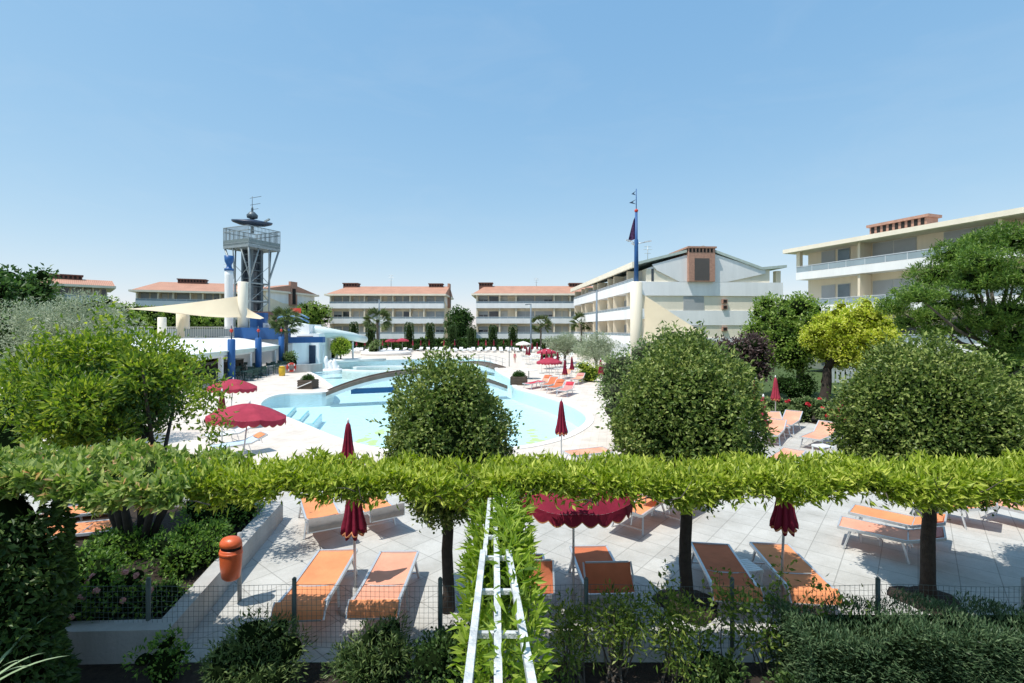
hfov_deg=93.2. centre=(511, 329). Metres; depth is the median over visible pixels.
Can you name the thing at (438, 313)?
window
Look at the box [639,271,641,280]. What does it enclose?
window
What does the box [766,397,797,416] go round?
rose bush
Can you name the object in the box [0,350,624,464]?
pool deck
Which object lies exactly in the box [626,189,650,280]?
flagpole
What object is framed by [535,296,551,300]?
window
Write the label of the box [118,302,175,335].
tree
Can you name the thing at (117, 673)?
flower bed
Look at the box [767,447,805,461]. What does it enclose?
sun lounger
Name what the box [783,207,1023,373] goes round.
apartment building
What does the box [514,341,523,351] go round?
garden bush
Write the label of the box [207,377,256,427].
open parasol
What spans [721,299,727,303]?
window
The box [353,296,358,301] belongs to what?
window
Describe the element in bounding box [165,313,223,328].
tree
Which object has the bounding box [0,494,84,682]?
hedge column
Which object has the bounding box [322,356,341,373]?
fountain sculpture
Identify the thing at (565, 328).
window
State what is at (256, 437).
sun lounger
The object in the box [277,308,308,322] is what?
slide tower
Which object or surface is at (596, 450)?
sun lounger
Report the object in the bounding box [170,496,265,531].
shrub
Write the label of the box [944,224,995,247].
window
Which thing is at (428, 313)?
window
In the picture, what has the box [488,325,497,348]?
column cypress
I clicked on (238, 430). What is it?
sun lounger
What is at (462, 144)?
sky
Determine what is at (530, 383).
sun lounger
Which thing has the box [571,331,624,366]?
olive tree
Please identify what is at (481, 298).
window
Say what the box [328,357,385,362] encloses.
planted island
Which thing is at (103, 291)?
window
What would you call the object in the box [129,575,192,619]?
shrub
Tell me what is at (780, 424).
sun lounger
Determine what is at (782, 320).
shade tree
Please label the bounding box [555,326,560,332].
window
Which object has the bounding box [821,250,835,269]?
window
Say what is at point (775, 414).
sun lounger
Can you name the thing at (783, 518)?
closed parasol
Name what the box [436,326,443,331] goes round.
window
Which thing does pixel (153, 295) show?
window
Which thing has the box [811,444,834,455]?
side table
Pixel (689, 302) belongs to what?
window
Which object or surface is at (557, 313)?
window
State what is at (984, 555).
terrace paving
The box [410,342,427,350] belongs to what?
garden bush
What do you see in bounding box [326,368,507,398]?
footbridge
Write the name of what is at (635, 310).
cream column
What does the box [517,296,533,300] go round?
window
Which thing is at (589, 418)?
pool coping
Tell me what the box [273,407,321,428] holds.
pool steps
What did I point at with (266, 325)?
signboard
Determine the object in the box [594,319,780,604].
round tree
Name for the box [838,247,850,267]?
window
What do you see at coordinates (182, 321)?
cream column
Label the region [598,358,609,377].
purple shrub
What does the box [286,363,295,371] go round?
lifebuoy
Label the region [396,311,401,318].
window
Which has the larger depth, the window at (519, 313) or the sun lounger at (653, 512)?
the window at (519, 313)
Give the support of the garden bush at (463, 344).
on the pool deck
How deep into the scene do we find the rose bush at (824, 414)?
20.29 m
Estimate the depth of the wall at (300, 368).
45.98 m
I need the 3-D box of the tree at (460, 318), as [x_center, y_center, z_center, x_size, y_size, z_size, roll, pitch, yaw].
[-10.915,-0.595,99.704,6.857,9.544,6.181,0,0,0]
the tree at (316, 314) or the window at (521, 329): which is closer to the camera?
the tree at (316, 314)
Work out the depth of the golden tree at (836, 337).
25.30 m
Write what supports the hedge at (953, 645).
on the flower bed at (117, 673)
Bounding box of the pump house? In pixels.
[288,324,330,363]
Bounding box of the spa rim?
[342,366,424,379]
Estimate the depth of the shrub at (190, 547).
7.69 m
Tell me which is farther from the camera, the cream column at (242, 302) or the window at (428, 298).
the window at (428, 298)
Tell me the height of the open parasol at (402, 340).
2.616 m
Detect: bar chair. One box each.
[244,370,252,380]
[253,368,260,378]
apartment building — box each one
[42,273,115,314]
[128,278,263,336]
[237,281,318,320]
[324,283,453,340]
[471,282,592,346]
[570,245,786,354]
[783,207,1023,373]
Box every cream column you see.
[157,317,166,338]
[176,314,189,337]
[238,282,247,327]
[612,281,646,359]
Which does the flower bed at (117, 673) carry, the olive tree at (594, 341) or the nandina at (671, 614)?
the nandina at (671, 614)
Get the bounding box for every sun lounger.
[47,519,112,537]
[48,505,106,519]
[203,426,250,444]
[209,431,267,452]
[270,548,357,622]
[298,494,343,538]
[346,551,419,619]
[362,497,404,526]
[522,380,544,389]
[529,553,554,612]
[536,375,552,386]
[540,376,558,389]
[546,379,565,393]
[556,381,574,395]
[562,446,613,459]
[568,545,635,603]
[569,373,584,384]
[611,497,666,535]
[640,494,706,519]
[691,541,764,604]
[749,542,841,606]
[758,418,786,445]
[767,411,790,436]
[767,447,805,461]
[782,410,802,434]
[799,420,834,447]
[837,516,946,564]
[848,504,947,546]
[911,501,997,528]
[982,502,1023,520]
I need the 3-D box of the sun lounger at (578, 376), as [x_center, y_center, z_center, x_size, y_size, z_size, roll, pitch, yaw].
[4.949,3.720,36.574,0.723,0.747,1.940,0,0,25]
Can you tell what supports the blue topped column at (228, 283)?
on the pool deck
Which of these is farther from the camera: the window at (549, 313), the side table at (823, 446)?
the window at (549, 313)
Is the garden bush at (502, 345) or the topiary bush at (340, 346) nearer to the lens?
the topiary bush at (340, 346)
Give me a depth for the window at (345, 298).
104.90 m
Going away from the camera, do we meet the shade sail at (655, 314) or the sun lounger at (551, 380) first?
the sun lounger at (551, 380)
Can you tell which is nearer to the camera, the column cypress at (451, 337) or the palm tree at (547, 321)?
the palm tree at (547, 321)
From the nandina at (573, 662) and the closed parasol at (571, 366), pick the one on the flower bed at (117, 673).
the nandina at (573, 662)
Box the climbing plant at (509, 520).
[446,479,559,682]
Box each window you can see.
[59,287,68,294]
[71,288,80,295]
[101,289,105,296]
[141,293,148,300]
[151,293,156,300]
[162,293,166,298]
[177,293,189,299]
[206,294,211,299]
[334,296,341,301]
[334,311,341,318]
[343,296,348,301]
[343,311,348,318]
[343,326,348,331]
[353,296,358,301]
[353,311,358,318]
[367,296,379,301]
[387,296,391,301]
[396,296,401,301]
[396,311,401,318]
[396,326,401,331]
[403,296,408,301]
[403,311,408,318]
[413,296,417,301]
[413,311,417,318]
[426,296,434,301]
[426,311,434,318]
[436,296,443,301]
[436,311,443,318]
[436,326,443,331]
[479,296,487,300]
[479,311,487,318]
[479,326,487,332]
[489,296,497,300]
[489,311,497,318]
[501,296,507,300]
[501,311,507,318]
[501,326,507,332]
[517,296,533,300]
[517,311,533,318]
[517,326,533,332]
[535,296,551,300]
[535,311,551,318]
[535,326,551,332]
[555,296,560,300]
[555,311,560,318]
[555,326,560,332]
[563,311,567,318]
[563,326,567,332]
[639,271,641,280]
[651,269,653,280]
[683,296,703,309]
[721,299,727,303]
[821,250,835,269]
[821,284,835,304]
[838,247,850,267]
[838,283,850,303]
[873,236,916,263]
[873,277,916,295]
[887,318,916,335]
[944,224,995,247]
[944,317,987,343]
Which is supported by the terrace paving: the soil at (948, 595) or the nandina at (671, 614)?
the soil at (948, 595)
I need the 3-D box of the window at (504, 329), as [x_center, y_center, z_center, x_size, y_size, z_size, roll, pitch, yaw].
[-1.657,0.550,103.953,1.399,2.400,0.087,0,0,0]
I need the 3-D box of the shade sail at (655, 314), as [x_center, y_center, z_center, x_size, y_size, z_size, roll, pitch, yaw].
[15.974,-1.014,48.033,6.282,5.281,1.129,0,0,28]
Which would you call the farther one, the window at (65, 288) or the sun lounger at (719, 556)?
the window at (65, 288)
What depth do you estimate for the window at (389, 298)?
104.90 m
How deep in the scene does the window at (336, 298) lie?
104.90 m
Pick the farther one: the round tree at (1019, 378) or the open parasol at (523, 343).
the open parasol at (523, 343)
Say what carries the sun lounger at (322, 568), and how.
on the terrace paving
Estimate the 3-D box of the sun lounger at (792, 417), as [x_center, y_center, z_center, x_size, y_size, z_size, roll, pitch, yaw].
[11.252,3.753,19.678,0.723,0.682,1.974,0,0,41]
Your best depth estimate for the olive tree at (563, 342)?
51.56 m
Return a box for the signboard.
[263,323,270,327]
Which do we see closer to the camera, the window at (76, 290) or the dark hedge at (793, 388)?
the dark hedge at (793, 388)
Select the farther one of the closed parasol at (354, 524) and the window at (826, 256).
the window at (826, 256)
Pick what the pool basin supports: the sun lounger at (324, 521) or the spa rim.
the spa rim
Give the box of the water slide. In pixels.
[295,322,367,358]
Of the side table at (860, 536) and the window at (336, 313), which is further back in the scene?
the window at (336, 313)
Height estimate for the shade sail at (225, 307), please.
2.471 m
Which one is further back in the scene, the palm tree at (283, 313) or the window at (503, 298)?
the window at (503, 298)
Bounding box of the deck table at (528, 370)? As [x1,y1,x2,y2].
[520,369,536,378]
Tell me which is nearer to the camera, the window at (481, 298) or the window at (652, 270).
the window at (652, 270)
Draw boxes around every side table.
[738,559,763,587]
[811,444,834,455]
[858,533,880,545]
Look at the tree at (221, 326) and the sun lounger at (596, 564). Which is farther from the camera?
the tree at (221, 326)
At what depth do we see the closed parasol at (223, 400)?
15.89 m
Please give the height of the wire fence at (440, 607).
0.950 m
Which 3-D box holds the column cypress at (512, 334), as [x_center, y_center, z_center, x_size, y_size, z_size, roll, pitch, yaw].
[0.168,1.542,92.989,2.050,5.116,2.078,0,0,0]
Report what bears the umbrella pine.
on the ground
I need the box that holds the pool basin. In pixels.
[262,359,585,447]
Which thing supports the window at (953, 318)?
in the apartment building at (878, 259)
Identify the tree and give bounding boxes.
[0,263,67,386]
[0,273,40,356]
[0,287,145,440]
[50,294,91,323]
[81,294,147,328]
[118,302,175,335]
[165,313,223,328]
[208,317,237,328]
[268,306,304,356]
[277,305,310,327]
[298,301,332,326]
[362,307,391,350]
[366,335,524,614]
[443,304,475,339]
[532,314,552,349]
[541,330,578,365]
[568,312,592,350]
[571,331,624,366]
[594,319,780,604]
[737,290,831,377]
[797,295,906,405]
[819,320,1023,600]
[1000,357,1023,441]
[1005,325,1023,383]
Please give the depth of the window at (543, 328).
103.91 m
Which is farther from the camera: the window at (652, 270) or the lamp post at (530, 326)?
the lamp post at (530, 326)
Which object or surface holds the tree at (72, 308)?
on the ground
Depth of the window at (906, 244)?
40.22 m
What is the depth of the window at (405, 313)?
104.90 m
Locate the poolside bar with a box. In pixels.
[83,312,332,380]
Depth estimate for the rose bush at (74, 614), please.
6.17 m
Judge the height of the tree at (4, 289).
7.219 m
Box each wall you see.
[267,364,322,373]
[351,387,393,393]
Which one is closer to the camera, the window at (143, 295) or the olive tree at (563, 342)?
the olive tree at (563, 342)
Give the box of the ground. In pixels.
[0,334,848,662]
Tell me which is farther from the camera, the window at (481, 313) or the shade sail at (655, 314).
the window at (481, 313)
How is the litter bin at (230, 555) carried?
on the terrace paving
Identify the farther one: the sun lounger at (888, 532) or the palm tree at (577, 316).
the palm tree at (577, 316)
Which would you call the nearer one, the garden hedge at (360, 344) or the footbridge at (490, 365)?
the footbridge at (490, 365)
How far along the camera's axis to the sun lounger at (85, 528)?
9.14 m
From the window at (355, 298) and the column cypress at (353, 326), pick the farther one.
the window at (355, 298)
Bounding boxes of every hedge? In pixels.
[0,435,255,518]
[120,444,1023,517]
[350,339,416,349]
[416,337,491,349]
[495,338,577,349]
[762,586,1023,682]
[769,370,820,401]
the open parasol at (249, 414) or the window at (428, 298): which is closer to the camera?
the open parasol at (249, 414)
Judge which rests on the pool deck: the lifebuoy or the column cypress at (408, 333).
the column cypress at (408, 333)
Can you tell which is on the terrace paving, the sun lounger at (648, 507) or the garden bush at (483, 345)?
the sun lounger at (648, 507)
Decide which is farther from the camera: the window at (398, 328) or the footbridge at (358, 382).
the window at (398, 328)
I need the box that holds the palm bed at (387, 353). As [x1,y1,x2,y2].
[361,350,410,355]
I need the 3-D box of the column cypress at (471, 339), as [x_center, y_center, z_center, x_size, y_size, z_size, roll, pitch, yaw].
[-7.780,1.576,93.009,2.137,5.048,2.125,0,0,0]
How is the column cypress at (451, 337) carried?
on the pool deck
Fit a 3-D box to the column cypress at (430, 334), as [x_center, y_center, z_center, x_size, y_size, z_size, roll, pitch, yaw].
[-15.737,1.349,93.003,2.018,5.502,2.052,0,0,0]
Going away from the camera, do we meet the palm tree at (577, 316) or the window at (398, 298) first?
the palm tree at (577, 316)
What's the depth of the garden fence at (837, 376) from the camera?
35.91 m
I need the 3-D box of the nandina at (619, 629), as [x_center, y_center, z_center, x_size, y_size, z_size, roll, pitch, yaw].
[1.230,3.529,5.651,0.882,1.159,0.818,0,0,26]
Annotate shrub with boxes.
[0,291,242,549]
[0,389,41,451]
[49,539,133,595]
[78,523,166,562]
[121,624,194,682]
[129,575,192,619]
[138,513,236,580]
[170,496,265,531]
[194,602,318,682]
[282,350,298,364]
[321,608,421,682]
[367,339,382,351]
[399,619,484,682]
[574,361,603,381]
[594,349,639,436]
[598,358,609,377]
[619,321,750,376]
[690,642,753,682]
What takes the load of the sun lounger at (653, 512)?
on the terrace paving
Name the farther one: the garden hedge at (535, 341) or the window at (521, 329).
the window at (521, 329)
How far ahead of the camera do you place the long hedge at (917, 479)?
5.21 m
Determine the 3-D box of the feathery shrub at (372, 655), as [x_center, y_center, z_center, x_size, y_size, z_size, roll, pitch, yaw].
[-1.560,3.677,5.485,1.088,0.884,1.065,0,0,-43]
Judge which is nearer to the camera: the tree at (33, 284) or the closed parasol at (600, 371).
the tree at (33, 284)
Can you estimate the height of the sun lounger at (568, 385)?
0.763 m
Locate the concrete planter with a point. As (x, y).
(96, 641)
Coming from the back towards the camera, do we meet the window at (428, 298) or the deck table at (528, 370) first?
the window at (428, 298)
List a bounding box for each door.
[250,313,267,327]
[309,345,315,363]
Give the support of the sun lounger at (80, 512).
on the terrace paving
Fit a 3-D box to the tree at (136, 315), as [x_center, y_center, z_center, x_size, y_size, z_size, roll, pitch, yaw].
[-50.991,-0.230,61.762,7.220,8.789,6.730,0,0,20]
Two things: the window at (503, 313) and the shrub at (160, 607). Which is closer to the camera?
the shrub at (160, 607)
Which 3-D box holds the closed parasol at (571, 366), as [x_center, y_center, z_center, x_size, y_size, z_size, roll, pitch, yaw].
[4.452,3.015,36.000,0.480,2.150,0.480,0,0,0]
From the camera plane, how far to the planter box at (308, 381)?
33.20 m
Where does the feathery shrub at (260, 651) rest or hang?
on the flower bed at (117, 673)
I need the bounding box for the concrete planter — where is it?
[39,497,282,664]
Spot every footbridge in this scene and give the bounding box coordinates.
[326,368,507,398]
[458,354,505,371]
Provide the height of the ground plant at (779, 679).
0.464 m
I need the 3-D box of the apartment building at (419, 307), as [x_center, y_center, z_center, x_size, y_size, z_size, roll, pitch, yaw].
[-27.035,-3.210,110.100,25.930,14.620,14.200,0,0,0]
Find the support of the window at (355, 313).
in the apartment building at (419, 307)
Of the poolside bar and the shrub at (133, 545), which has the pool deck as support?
the poolside bar
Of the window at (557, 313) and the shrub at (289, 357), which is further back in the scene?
the window at (557, 313)
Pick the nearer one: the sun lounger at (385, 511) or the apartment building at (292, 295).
the sun lounger at (385, 511)
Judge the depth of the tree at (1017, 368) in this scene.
23.75 m
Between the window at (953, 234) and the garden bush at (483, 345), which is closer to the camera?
the window at (953, 234)
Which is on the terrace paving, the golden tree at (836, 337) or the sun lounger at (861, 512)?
the sun lounger at (861, 512)
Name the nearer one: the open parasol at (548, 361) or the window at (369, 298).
the open parasol at (548, 361)
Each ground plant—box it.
[547,675,577,682]
[678,670,734,682]
[760,666,803,682]
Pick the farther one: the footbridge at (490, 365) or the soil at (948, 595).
the footbridge at (490, 365)
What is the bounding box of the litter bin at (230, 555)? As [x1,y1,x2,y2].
[219,532,242,600]
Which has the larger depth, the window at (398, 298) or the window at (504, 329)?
the window at (398, 298)
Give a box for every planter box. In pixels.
[297,373,318,388]
[510,370,527,384]
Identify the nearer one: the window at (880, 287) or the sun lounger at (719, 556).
the sun lounger at (719, 556)
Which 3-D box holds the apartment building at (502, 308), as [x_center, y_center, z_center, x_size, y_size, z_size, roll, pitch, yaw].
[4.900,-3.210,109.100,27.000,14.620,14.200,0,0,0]
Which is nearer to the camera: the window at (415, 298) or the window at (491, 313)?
the window at (491, 313)
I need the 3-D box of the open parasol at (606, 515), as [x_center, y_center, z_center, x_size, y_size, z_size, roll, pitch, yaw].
[0.882,3.000,6.950,1.644,2.180,1.644,0,0,23]
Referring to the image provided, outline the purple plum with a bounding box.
[707,329,776,402]
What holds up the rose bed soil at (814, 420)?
on the ground
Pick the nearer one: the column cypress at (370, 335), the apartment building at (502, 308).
the column cypress at (370, 335)
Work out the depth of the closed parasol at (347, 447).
10.54 m
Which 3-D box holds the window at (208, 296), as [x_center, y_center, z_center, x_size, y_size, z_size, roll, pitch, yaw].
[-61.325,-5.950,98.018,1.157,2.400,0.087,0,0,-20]
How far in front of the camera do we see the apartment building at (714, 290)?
57.92 m
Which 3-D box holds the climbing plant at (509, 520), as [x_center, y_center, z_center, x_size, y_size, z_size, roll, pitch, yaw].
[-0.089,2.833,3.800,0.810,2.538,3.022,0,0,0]
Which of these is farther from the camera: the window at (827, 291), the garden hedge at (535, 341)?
the garden hedge at (535, 341)
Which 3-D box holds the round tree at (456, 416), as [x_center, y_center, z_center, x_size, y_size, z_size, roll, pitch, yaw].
[-0.945,2.103,7.122,2.268,4.045,2.211,0,0,0]
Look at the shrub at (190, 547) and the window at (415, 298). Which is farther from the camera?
the window at (415, 298)
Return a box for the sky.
[0,0,1023,328]
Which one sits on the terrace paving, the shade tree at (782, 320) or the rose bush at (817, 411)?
the rose bush at (817, 411)
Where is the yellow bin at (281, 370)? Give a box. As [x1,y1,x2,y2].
[279,366,284,375]
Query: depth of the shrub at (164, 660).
5.56 m
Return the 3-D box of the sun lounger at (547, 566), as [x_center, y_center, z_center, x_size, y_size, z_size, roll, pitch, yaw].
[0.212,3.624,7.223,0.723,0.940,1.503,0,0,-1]
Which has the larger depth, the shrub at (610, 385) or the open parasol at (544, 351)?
the open parasol at (544, 351)
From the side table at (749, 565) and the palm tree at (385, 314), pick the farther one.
the palm tree at (385, 314)
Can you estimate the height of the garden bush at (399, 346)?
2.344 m
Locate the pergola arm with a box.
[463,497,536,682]
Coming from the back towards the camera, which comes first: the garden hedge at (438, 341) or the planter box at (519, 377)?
the garden hedge at (438, 341)
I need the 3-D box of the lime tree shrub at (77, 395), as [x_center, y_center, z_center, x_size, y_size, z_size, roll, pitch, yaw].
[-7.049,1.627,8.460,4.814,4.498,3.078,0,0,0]
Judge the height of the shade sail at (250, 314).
1.407 m
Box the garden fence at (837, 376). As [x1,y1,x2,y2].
[832,367,857,382]
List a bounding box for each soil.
[651,589,718,625]
[806,409,817,423]
[887,586,961,614]
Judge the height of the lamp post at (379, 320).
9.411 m
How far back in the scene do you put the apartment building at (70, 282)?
78.27 m
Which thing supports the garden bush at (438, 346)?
on the pool deck
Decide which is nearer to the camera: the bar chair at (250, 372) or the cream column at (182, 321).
the bar chair at (250, 372)
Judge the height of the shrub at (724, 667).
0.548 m
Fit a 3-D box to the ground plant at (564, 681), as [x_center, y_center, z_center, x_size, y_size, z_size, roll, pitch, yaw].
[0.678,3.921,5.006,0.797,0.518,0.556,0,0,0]
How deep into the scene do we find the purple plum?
26.14 m
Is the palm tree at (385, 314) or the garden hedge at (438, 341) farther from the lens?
the garden hedge at (438, 341)
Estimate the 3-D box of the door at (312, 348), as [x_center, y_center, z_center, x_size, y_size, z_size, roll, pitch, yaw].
[-24.331,3.000,57.974,1.600,2.200,0.047,0,0,0]
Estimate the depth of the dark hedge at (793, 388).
27.16 m
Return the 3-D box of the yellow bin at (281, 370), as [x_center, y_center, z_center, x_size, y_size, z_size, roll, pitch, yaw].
[-20.254,3.660,42.640,0.560,0.880,0.560,0,0,0]
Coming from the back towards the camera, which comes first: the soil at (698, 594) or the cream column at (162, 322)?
the cream column at (162, 322)
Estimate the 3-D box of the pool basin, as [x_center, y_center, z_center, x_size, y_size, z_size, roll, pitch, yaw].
[-10.249,4.600,41.230,21.685,0.800,52.246,0,0,-9]
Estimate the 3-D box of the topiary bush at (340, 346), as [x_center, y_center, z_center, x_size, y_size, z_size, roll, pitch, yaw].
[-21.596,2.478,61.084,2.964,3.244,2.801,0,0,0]
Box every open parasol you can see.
[205,400,285,455]
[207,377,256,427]
[385,338,395,348]
[396,338,408,341]
[516,341,530,356]
[516,491,632,622]
[536,357,561,364]
[537,348,555,368]
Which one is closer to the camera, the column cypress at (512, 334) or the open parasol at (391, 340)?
the open parasol at (391, 340)
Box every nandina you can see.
[541,587,608,682]
[582,578,656,682]
[637,580,716,682]
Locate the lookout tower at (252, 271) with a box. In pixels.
[223,196,279,327]
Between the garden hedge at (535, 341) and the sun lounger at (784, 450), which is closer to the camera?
the sun lounger at (784, 450)
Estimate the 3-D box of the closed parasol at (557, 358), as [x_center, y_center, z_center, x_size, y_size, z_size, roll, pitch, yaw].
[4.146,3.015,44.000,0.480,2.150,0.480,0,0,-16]
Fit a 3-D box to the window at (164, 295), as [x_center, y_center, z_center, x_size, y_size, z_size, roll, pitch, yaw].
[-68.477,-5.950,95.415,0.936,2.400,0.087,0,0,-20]
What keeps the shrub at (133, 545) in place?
in the concrete planter
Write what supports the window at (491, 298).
in the apartment building at (502, 308)
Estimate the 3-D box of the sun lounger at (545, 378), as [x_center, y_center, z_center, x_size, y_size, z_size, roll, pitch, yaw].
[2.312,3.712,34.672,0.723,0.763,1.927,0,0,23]
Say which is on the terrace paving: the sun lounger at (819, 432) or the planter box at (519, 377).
the sun lounger at (819, 432)
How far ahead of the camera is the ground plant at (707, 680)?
5.29 m
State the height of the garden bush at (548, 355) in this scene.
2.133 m
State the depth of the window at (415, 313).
104.90 m
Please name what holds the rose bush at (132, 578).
in the concrete planter
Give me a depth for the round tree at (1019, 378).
7.86 m
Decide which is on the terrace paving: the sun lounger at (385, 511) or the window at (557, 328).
the sun lounger at (385, 511)
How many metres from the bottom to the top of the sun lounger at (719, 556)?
0.433 m
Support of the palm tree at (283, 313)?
on the pool deck
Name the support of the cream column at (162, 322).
on the poolside bar
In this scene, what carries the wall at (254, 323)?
in the poolside bar
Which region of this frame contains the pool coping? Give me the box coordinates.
[254,358,593,452]
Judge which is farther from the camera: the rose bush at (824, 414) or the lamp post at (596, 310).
the lamp post at (596, 310)
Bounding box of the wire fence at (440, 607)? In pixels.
[73,577,1023,651]
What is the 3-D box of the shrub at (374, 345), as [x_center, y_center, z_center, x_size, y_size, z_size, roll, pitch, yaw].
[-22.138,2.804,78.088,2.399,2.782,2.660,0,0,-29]
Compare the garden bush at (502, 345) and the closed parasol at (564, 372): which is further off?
the garden bush at (502, 345)
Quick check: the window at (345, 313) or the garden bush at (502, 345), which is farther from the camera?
the window at (345, 313)
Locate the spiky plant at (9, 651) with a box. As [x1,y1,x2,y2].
[0,615,69,679]
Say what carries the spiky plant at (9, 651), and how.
on the flower bed at (117, 673)
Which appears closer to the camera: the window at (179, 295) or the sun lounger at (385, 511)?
the sun lounger at (385, 511)
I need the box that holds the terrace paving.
[20,421,1023,661]
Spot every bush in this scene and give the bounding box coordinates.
[53,584,92,625]
[78,561,160,622]
[329,337,352,358]
[383,342,408,349]
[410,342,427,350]
[433,341,450,349]
[456,341,468,350]
[476,342,487,350]
[497,341,507,350]
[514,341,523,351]
[539,349,561,357]
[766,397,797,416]
[786,394,818,422]
[808,397,836,420]
[817,404,848,423]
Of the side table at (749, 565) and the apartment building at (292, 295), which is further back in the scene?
the apartment building at (292, 295)
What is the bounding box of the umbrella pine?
[871,219,1023,375]
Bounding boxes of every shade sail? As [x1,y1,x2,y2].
[131,296,240,316]
[246,308,262,318]
[642,294,705,341]
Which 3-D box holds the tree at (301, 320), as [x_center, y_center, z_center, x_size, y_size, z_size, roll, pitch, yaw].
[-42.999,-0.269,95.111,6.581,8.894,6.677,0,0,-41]
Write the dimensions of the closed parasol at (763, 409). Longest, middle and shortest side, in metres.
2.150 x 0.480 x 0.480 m
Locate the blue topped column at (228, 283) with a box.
[224,255,233,336]
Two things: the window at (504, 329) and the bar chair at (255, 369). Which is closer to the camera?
the bar chair at (255, 369)
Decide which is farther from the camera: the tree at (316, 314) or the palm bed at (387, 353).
the tree at (316, 314)
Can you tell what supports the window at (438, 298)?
in the apartment building at (419, 307)
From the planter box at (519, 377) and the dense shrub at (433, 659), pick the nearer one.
the dense shrub at (433, 659)
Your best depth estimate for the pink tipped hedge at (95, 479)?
5.00 m
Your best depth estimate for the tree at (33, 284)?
27.43 m
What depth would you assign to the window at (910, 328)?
39.24 m
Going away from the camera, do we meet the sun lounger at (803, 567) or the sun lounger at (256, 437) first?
the sun lounger at (803, 567)
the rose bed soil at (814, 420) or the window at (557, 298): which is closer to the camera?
the rose bed soil at (814, 420)
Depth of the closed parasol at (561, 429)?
13.77 m
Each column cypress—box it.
[348,321,358,347]
[365,323,375,348]
[404,322,413,350]
[425,322,434,349]
[447,324,457,348]
[466,325,476,348]
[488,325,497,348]
[508,324,517,350]
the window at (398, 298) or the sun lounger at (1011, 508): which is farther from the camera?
the window at (398, 298)
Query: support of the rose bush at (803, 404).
on the rose bed soil at (814, 420)
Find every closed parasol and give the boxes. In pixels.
[218,389,225,440]
[338,499,366,616]
[340,418,354,512]
[555,351,558,374]
[555,397,567,457]
[562,359,567,391]
[569,356,573,380]
[597,358,603,389]
[760,394,768,438]
[763,497,798,610]
[770,375,780,410]
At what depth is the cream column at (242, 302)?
53.55 m
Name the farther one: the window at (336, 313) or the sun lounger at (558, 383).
the window at (336, 313)
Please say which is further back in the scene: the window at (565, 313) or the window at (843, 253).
the window at (565, 313)
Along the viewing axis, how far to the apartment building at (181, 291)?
96.17 m
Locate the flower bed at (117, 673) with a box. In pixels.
[43,663,779,682]
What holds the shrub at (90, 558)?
in the concrete planter
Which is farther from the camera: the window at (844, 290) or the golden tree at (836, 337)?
the window at (844, 290)
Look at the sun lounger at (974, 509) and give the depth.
9.93 m
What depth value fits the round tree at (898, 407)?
6.79 m
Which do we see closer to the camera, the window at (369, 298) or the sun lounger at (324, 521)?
the sun lounger at (324, 521)
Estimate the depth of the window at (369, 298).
104.90 m
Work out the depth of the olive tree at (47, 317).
16.30 m
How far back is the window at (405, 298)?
104.90 m
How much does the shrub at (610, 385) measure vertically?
3.457 m
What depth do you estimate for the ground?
37.38 m
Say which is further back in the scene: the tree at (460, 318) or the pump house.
the tree at (460, 318)
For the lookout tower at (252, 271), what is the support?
on the ground
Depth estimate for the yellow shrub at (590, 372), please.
37.66 m
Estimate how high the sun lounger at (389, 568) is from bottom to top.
0.467 m
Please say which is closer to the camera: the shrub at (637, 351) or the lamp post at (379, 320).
the shrub at (637, 351)
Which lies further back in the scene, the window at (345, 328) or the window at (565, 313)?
the window at (345, 328)
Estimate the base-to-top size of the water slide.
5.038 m
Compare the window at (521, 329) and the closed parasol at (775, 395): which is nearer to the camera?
the closed parasol at (775, 395)
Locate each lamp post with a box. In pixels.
[374,299,379,349]
[525,304,531,352]
[588,290,597,346]

